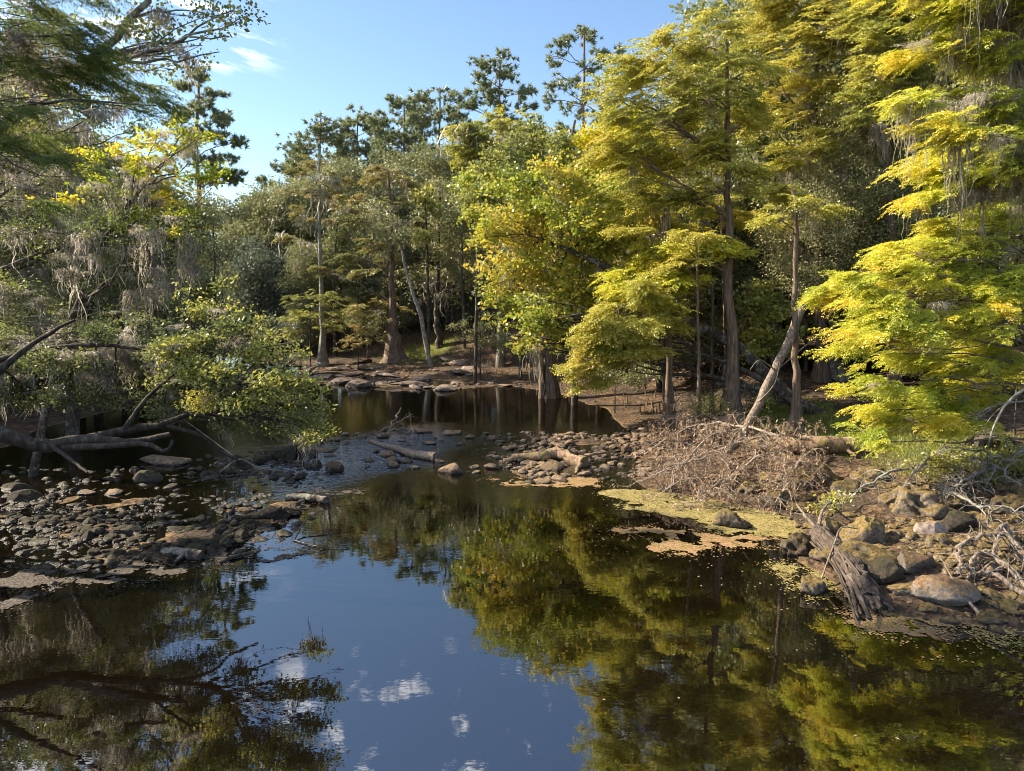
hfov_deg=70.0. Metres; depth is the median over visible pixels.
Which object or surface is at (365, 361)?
river stone
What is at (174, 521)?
river stone
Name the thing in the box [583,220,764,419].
cypress tree
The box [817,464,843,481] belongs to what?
boulder
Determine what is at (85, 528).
river stone
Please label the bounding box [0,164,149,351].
oak tree
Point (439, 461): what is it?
river stone
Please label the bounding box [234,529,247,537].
river stone
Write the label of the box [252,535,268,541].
river stone
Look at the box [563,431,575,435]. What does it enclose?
river stone
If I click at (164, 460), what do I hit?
boulder
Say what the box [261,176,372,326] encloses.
woodland tree
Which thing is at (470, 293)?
woodland tree
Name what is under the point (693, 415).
shrub
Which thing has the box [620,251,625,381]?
slim tree
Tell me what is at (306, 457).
stick pile
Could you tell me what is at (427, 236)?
maple tree
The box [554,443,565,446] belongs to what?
river stone
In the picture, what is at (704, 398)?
undergrowth shrub
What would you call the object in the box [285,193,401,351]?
oak tree
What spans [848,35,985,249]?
woodland tree
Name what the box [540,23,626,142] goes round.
pine tree
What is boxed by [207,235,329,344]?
oak tree
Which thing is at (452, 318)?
slim tree
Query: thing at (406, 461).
river stone
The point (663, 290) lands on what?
cypress tree
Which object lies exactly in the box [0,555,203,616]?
floating scum
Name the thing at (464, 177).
maple tree
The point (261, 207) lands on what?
woodland tree
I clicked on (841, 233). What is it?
oak tree
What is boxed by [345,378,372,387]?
boulder
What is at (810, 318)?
woodland tree
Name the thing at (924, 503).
boulder
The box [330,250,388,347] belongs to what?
woodland tree
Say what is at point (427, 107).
pine tree
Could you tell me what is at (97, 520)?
river stone
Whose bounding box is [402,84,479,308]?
pine tree
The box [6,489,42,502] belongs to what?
boulder
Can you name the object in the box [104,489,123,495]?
boulder
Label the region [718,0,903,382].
cypress tree
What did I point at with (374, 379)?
river stones
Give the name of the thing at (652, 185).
woodland tree
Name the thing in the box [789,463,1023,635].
bank stones
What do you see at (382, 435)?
river stone
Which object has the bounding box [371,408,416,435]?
stick pile
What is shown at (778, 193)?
cypress tree
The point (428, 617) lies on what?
river water
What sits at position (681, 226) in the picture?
cypress tree
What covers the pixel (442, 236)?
slim tree
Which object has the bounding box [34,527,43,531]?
river stone
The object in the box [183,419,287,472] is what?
fallen branch
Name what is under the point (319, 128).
pine tree
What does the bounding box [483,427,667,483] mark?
river stones
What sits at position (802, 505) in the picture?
boulder
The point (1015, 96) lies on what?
woodland tree
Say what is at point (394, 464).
river stone
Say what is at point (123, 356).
oak tree
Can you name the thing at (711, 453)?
dead brush
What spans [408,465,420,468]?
river stone
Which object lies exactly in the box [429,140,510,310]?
woodland tree
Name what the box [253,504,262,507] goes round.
river stone
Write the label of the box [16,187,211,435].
oak tree
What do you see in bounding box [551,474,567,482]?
river stone
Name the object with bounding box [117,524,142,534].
boulder
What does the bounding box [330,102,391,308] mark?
pine tree
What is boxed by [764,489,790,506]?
boulder
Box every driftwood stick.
[217,551,253,563]
[939,556,978,613]
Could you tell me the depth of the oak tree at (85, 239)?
20.62 m
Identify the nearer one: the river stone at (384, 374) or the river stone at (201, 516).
the river stone at (201, 516)
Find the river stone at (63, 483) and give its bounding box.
[58,481,67,485]
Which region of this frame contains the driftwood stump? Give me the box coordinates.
[796,499,894,624]
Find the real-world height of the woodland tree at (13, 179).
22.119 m
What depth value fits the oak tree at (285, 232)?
72.41 m
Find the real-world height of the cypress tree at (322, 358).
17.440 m
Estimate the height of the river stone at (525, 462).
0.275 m
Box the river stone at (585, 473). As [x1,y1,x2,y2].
[577,471,591,475]
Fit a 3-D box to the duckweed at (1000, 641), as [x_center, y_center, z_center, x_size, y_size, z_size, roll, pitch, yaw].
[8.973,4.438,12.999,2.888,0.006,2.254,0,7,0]
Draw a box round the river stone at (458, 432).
[454,430,461,434]
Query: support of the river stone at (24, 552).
on the ground at (410, 333)
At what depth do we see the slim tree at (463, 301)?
59.30 m
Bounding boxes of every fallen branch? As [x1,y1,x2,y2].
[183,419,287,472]
[293,504,353,547]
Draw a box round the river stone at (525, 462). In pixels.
[520,459,533,464]
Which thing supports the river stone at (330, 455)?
on the ground at (410, 333)
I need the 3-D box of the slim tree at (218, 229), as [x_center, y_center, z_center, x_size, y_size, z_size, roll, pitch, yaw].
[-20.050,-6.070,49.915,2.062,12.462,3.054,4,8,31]
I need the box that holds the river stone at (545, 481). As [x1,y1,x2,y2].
[535,478,551,483]
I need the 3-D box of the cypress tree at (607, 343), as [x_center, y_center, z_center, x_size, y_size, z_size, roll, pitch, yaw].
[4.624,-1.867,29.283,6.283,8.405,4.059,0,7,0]
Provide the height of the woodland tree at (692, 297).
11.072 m
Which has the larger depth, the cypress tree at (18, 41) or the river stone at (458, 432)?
the river stone at (458, 432)
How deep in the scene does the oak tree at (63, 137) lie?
23.37 m
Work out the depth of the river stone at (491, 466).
25.52 m
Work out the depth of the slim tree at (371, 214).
69.87 m
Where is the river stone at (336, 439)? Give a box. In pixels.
[328,437,340,440]
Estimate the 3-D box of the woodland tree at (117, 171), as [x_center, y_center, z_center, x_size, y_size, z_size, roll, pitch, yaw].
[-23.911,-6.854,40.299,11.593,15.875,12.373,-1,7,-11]
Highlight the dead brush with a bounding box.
[610,393,851,516]
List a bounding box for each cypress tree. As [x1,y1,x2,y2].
[0,0,199,226]
[262,154,367,365]
[274,289,360,366]
[306,163,433,363]
[437,104,564,367]
[534,102,695,398]
[549,235,702,434]
[573,6,793,424]
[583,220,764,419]
[628,250,713,430]
[631,203,706,422]
[648,228,731,433]
[683,183,769,411]
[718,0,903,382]
[744,181,859,431]
[753,155,821,371]
[792,199,1023,462]
[822,0,955,396]
[845,0,1023,256]
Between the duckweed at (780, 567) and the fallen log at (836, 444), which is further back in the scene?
the fallen log at (836, 444)
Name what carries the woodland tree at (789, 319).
on the ground at (410, 333)
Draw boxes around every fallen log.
[369,434,439,460]
[503,446,607,472]
[742,426,870,456]
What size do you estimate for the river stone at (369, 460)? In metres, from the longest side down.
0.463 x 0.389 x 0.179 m
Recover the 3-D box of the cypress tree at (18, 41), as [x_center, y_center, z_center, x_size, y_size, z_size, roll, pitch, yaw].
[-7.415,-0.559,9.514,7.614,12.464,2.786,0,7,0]
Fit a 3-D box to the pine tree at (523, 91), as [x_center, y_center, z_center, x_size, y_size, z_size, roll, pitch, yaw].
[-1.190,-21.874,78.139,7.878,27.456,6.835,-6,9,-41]
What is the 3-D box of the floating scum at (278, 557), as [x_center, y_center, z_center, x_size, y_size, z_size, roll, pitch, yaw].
[-6.069,3.941,17.046,3.886,0.006,2.456,0,7,0]
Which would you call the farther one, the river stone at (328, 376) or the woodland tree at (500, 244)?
the woodland tree at (500, 244)
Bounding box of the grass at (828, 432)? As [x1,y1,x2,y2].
[376,321,1023,478]
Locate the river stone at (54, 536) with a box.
[49,534,59,538]
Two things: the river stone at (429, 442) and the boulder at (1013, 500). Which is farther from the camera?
the river stone at (429, 442)
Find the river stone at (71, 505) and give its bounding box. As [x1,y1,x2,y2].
[66,503,78,506]
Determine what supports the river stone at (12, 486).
on the ground at (410, 333)
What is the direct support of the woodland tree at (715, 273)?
on the ground at (410, 333)
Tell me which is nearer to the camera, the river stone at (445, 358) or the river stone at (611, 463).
the river stone at (611, 463)
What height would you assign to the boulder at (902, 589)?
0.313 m
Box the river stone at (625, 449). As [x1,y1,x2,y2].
[621,446,633,453]
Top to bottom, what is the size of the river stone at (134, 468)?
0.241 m
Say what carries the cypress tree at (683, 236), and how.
on the ground at (410, 333)
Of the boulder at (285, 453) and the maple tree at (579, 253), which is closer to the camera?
the boulder at (285, 453)
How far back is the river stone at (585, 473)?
24.54 m
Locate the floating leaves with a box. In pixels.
[556,526,898,738]
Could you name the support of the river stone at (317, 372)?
on the ground at (410, 333)
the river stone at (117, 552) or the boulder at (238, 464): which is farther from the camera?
the boulder at (238, 464)
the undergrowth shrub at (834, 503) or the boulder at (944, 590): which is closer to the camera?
the boulder at (944, 590)
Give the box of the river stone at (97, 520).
[95,518,104,522]
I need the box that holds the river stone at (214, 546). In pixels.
[210,543,219,548]
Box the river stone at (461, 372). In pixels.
[453,369,470,374]
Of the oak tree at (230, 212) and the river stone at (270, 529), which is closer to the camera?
the river stone at (270, 529)
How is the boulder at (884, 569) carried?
on the ground at (410, 333)
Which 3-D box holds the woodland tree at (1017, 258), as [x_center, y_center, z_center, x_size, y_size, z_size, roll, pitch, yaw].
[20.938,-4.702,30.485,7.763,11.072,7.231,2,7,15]
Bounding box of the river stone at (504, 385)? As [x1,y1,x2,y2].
[496,384,511,386]
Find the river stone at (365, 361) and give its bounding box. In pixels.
[359,359,371,363]
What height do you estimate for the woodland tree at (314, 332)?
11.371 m
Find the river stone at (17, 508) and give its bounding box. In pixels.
[12,506,20,510]
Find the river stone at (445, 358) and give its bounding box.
[438,356,455,360]
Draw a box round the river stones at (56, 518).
[0,451,324,594]
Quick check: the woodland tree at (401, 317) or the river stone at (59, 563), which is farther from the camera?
the woodland tree at (401, 317)
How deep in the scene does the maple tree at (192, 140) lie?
21.64 m
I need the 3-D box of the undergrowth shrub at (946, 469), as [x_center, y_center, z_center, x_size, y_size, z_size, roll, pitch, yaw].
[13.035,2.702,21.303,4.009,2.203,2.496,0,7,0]
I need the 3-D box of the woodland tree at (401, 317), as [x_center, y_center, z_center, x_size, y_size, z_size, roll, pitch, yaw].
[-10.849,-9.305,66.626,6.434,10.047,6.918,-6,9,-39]
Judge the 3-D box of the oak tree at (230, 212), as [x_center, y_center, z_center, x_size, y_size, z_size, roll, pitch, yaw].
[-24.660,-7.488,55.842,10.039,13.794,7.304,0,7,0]
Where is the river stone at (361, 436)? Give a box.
[356,434,366,438]
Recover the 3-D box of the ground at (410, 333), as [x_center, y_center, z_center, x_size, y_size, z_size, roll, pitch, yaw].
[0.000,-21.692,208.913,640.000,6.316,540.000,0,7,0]
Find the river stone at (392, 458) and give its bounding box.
[386,456,400,463]
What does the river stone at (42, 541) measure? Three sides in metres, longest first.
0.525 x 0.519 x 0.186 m
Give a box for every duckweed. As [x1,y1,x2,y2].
[486,475,609,487]
[592,488,803,545]
[599,523,781,567]
[743,558,843,606]
[827,606,1021,662]
[924,623,1023,657]
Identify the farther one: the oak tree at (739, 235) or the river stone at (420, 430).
the oak tree at (739, 235)
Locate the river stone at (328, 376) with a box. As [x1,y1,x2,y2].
[312,374,333,378]
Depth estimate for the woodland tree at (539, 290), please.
49.55 m
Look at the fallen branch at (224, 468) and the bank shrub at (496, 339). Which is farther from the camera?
the bank shrub at (496, 339)
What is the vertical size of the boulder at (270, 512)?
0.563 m
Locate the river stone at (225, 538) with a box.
[219,535,230,545]
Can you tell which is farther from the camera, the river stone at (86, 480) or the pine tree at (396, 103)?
the pine tree at (396, 103)
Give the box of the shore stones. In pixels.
[316,365,664,487]
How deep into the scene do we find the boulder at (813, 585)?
14.72 m
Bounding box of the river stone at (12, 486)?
[1,482,29,490]
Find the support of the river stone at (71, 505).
on the ground at (410, 333)
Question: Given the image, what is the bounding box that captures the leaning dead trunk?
[705,304,806,462]
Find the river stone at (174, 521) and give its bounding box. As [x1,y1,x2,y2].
[169,520,182,523]
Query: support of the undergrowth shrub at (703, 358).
on the ground at (410, 333)
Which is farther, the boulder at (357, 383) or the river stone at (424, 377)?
the river stone at (424, 377)
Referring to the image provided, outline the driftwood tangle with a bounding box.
[925,517,1023,597]
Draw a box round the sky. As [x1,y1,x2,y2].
[0,0,839,294]
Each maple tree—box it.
[25,112,239,476]
[409,182,442,349]
[446,162,502,383]
[448,112,604,405]
[463,152,824,415]
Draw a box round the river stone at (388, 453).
[378,450,395,457]
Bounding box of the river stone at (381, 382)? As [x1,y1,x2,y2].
[375,381,387,383]
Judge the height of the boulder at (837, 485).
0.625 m
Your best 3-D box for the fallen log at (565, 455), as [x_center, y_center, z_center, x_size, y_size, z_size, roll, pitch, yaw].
[1.564,2.571,26.828,3.043,0.690,2.942,4,8,29]
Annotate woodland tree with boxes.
[0,20,54,368]
[0,27,145,402]
[0,204,141,393]
[12,119,199,390]
[47,162,183,328]
[93,209,166,388]
[95,136,230,380]
[105,195,196,385]
[135,185,245,361]
[193,243,232,334]
[207,217,293,334]
[216,174,322,348]
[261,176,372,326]
[272,235,343,353]
[283,152,381,321]
[328,162,386,291]
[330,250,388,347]
[341,144,453,299]
[363,233,432,332]
[395,217,460,319]
[399,137,500,309]
[402,170,455,295]
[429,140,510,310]
[430,198,492,310]
[469,144,623,370]
[488,239,548,313]
[547,126,708,327]
[589,206,742,388]
[617,0,879,343]
[626,0,805,124]
[652,1,881,360]
[653,159,802,370]
[660,117,736,302]
[694,154,811,362]
[736,4,958,370]
[788,1,951,313]
[802,30,1018,349]
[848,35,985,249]
[868,197,1023,377]
[881,68,1023,377]
[915,184,1023,394]
[974,83,1023,192]
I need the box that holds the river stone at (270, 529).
[263,527,274,531]
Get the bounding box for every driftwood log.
[160,546,204,562]
[285,493,328,503]
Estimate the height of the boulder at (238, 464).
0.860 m
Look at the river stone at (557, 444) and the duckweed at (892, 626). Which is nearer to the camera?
the duckweed at (892, 626)
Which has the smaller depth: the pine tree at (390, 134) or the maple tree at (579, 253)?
the maple tree at (579, 253)
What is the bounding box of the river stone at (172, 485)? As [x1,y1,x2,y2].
[163,483,177,488]
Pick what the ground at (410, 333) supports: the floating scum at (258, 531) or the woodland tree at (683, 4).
the woodland tree at (683, 4)
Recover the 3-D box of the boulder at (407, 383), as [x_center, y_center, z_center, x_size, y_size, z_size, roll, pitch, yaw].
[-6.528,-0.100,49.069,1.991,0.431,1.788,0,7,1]
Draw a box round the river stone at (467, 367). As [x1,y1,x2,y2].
[461,365,477,369]
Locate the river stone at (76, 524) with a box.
[71,522,81,526]
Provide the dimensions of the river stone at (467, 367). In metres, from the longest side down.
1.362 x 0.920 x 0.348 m
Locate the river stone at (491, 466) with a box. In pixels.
[484,463,502,468]
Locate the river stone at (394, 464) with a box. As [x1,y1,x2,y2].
[388,461,399,467]
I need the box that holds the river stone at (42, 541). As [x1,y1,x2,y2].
[28,538,49,544]
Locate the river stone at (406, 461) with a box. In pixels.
[400,459,412,463]
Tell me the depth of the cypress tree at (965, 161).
18.16 m
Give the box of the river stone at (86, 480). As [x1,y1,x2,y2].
[82,478,91,483]
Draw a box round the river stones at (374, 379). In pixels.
[293,358,496,397]
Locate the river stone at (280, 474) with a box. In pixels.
[277,472,285,476]
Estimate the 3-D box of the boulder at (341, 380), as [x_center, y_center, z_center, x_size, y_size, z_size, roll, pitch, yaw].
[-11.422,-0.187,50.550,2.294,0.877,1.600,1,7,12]
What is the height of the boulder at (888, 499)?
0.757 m
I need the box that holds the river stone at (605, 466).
[599,464,611,469]
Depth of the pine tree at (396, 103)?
84.35 m
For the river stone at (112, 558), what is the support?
on the ground at (410, 333)
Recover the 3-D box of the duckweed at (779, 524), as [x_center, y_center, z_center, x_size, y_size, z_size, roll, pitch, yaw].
[5.309,3.533,20.372,7.586,0.006,4.534,4,8,30]
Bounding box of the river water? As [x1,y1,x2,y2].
[0,355,1023,770]
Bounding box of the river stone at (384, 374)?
[374,371,396,377]
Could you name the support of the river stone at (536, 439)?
on the ground at (410, 333)
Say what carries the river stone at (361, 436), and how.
on the ground at (410, 333)
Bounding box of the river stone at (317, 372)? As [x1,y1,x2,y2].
[309,372,325,373]
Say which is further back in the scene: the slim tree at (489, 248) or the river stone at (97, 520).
the slim tree at (489, 248)
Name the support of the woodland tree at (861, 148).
on the ground at (410, 333)
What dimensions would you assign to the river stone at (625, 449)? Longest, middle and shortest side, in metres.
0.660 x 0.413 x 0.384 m
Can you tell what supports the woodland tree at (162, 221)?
on the ground at (410, 333)
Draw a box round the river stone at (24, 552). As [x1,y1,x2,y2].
[15,548,34,555]
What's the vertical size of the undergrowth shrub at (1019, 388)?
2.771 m
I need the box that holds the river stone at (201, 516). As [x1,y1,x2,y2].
[193,514,204,520]
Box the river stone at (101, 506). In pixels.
[95,505,105,508]
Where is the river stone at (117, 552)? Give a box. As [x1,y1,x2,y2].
[110,549,126,555]
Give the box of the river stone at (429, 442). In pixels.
[424,441,436,444]
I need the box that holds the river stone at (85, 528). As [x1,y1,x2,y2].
[80,525,93,531]
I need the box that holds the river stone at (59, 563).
[52,561,65,565]
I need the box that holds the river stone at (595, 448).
[591,445,607,450]
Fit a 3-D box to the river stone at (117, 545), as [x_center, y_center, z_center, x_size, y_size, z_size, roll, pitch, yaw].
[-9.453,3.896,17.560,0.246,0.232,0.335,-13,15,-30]
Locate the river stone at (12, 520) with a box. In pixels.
[5,518,16,523]
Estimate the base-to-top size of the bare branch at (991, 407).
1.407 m
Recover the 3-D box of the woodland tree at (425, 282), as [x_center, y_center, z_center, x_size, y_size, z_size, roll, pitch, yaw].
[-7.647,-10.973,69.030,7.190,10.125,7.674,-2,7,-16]
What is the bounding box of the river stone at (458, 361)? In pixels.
[449,360,465,363]
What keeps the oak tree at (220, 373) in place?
on the ground at (410, 333)
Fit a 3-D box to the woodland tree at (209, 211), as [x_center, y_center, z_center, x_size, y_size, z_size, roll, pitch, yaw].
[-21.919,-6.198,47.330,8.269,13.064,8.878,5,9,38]
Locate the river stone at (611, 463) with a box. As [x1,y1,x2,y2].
[607,461,615,465]
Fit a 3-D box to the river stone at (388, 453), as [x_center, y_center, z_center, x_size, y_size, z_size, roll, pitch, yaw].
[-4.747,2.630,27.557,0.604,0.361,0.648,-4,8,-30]
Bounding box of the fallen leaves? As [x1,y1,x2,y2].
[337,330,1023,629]
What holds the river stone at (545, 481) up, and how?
on the ground at (410, 333)
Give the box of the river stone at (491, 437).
[487,435,497,439]
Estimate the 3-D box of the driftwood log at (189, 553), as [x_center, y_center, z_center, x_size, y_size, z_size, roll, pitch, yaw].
[-7.710,3.890,16.805,1.139,0.312,0.598,2,7,18]
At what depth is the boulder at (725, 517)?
18.98 m
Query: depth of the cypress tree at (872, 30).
30.08 m
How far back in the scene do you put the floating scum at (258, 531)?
18.71 m
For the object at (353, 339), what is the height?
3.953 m
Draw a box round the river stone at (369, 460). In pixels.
[365,458,373,462]
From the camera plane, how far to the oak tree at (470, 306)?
65.09 m
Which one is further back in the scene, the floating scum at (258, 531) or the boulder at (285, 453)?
the boulder at (285, 453)
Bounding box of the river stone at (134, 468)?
[129,466,139,470]
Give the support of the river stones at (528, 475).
on the ground at (410, 333)
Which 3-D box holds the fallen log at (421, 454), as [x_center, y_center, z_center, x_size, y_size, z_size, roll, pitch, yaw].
[-3.971,2.322,28.647,1.483,0.568,4.502,-5,9,-36]
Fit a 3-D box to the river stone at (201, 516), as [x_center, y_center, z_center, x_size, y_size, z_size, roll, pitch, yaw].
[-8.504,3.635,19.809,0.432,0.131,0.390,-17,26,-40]
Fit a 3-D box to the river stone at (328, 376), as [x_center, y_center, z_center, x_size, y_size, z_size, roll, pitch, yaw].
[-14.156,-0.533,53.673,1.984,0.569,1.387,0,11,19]
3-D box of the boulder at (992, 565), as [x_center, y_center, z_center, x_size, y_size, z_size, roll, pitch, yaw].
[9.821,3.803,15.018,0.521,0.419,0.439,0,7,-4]
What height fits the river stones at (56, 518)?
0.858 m
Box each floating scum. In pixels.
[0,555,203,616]
[195,540,337,570]
[243,517,314,548]
[296,483,378,503]
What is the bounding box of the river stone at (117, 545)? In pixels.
[112,543,123,548]
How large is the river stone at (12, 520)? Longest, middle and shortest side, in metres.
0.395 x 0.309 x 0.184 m
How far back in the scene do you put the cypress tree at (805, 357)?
39.91 m
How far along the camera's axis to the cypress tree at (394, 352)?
58.94 m
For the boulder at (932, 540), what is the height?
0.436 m
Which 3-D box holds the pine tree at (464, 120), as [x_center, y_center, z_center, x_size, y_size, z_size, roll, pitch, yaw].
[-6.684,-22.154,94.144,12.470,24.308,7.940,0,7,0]
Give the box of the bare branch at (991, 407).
[933,400,1023,449]
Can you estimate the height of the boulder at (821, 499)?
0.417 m
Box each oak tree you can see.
[0,0,270,131]
[0,36,166,211]
[0,83,130,321]
[0,144,215,403]
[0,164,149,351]
[0,272,341,473]
[0,309,218,429]
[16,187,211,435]
[176,199,253,331]
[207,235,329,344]
[217,181,321,349]
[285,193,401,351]
[356,229,512,327]
[394,175,498,347]
[672,13,822,364]
[714,24,828,371]
[747,64,942,381]
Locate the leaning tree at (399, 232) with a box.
[362,204,432,366]
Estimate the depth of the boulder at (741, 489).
21.90 m
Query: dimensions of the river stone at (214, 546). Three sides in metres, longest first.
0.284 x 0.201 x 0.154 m
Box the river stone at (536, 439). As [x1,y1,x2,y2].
[532,437,540,441]
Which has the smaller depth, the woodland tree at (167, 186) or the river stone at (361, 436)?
the river stone at (361, 436)
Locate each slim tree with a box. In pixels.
[209,205,236,383]
[292,213,317,350]
[324,213,355,356]
[357,196,384,325]
[427,221,450,245]
[446,212,463,333]
[453,201,479,348]
[467,242,499,337]
[500,246,523,379]
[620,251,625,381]
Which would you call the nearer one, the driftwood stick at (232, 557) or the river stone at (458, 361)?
the driftwood stick at (232, 557)
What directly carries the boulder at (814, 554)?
on the ground at (410, 333)
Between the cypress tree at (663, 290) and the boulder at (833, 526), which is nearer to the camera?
the boulder at (833, 526)
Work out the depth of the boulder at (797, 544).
16.99 m
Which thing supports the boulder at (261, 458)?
on the ground at (410, 333)
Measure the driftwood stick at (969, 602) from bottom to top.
0.738 m
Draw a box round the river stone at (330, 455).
[324,454,335,456]
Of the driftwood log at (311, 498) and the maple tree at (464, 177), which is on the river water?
the driftwood log at (311, 498)
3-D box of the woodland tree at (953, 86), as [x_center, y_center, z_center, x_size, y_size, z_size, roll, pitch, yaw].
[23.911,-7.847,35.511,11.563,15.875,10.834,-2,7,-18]
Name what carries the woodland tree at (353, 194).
on the ground at (410, 333)
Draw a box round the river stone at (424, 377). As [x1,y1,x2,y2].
[408,374,430,380]
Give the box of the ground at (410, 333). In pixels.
[0,297,1023,630]
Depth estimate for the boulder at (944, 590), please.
13.92 m
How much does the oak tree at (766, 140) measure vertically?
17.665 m
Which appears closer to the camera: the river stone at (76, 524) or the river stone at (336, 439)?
the river stone at (76, 524)
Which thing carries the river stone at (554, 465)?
on the ground at (410, 333)
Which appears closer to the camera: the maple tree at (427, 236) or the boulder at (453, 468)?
the boulder at (453, 468)
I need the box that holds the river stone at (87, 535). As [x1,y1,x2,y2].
[80,530,94,540]
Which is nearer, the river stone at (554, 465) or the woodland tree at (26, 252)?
the river stone at (554, 465)
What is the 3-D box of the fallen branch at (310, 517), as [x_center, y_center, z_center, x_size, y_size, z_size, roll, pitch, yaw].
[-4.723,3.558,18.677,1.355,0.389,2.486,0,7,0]
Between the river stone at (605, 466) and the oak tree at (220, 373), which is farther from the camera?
the river stone at (605, 466)
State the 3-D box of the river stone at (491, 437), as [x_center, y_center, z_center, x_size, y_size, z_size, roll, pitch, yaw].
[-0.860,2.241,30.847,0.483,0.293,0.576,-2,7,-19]
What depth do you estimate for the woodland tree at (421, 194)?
82.42 m
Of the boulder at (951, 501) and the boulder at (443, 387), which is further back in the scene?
the boulder at (443, 387)
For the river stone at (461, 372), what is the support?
on the ground at (410, 333)
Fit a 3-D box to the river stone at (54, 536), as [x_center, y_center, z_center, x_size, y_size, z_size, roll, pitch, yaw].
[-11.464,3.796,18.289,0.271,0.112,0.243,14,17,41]
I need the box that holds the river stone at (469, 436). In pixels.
[465,434,476,438]
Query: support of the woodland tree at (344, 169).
on the ground at (410, 333)
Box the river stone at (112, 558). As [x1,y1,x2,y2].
[104,553,120,565]
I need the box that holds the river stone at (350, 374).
[334,371,362,376]
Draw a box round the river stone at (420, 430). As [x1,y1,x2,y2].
[416,428,432,432]
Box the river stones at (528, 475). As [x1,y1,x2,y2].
[332,425,663,484]
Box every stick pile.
[280,437,322,465]
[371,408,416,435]
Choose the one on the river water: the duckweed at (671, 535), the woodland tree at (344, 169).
the duckweed at (671, 535)
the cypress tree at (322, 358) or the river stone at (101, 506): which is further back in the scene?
the cypress tree at (322, 358)
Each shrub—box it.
[249,312,305,362]
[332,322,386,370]
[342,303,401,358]
[446,310,515,379]
[578,334,742,390]
[586,358,662,413]
[651,390,749,440]
[686,388,777,432]
[733,276,806,412]
[805,485,861,516]
[899,442,1023,487]
[900,357,1023,410]
[938,414,1016,451]
[1001,367,1023,434]
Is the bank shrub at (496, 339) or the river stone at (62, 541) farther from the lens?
the bank shrub at (496, 339)
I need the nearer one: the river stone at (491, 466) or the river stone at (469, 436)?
the river stone at (491, 466)
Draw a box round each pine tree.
[154,64,250,320]
[251,174,276,216]
[268,111,355,212]
[279,137,325,186]
[317,131,360,163]
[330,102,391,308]
[363,93,433,225]
[363,111,410,302]
[397,98,445,306]
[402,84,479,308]
[447,114,483,144]
[456,46,543,126]
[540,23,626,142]
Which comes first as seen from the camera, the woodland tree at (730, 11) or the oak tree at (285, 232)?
the woodland tree at (730, 11)
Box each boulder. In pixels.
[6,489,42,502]
[77,489,95,494]
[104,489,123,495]
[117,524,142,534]
[133,470,162,481]
[139,455,191,465]
[229,455,253,468]
[252,455,272,462]
[257,505,288,518]
[263,444,297,460]
[275,529,292,536]
[296,449,317,457]
[305,447,337,452]
[311,460,321,468]
[325,460,343,472]
[331,376,359,383]
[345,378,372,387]
[356,363,389,369]
[400,380,428,386]
[433,384,457,390]
[438,463,463,473]
[713,508,752,528]
[737,481,760,493]
[756,472,780,484]
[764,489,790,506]
[775,501,822,513]
[776,467,817,489]
[780,532,814,556]
[800,574,828,596]
[809,545,822,561]
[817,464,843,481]
[817,493,836,504]
[818,539,898,565]
[821,517,843,536]
[830,479,862,493]
[837,515,888,543]
[850,465,890,482]
[863,555,905,584]
[877,489,896,505]
[887,582,914,596]
[889,486,949,518]
[897,551,935,573]
[911,575,980,605]
[913,520,948,534]
[924,534,954,546]
[941,510,977,531]
[942,495,983,510]
[976,530,1020,551]
[976,609,1003,624]
[981,561,1003,577]
[990,493,1023,513]
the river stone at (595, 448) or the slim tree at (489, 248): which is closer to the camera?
the river stone at (595, 448)
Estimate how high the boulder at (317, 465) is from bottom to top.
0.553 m
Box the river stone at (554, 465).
[542,460,563,471]
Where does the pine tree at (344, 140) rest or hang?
on the ground at (410, 333)
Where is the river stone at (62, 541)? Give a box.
[57,539,67,543]
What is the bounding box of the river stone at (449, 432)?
[442,430,455,435]
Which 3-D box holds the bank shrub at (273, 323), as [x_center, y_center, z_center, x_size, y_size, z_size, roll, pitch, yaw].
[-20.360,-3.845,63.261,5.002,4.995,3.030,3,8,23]
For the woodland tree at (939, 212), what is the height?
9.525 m
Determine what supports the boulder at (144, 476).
on the ground at (410, 333)
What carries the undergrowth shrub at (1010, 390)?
on the ground at (410, 333)
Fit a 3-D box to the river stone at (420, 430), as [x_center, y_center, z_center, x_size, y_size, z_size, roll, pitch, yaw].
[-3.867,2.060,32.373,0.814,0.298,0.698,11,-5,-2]
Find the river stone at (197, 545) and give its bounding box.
[185,542,206,548]
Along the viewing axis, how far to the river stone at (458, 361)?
57.13 m
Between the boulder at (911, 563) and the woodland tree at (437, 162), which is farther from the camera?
the woodland tree at (437, 162)
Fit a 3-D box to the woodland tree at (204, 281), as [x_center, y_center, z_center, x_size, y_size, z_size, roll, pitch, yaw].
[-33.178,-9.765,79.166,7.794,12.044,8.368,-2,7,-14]
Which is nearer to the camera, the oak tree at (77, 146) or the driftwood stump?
the driftwood stump
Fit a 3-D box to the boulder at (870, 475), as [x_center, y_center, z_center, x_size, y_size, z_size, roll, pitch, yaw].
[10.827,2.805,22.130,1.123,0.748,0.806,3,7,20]
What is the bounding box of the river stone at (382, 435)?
[376,433,388,437]
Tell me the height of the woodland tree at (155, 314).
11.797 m
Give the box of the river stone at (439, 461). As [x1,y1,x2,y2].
[435,459,445,462]
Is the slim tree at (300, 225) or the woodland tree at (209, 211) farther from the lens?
the slim tree at (300, 225)
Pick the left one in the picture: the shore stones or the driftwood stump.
the shore stones

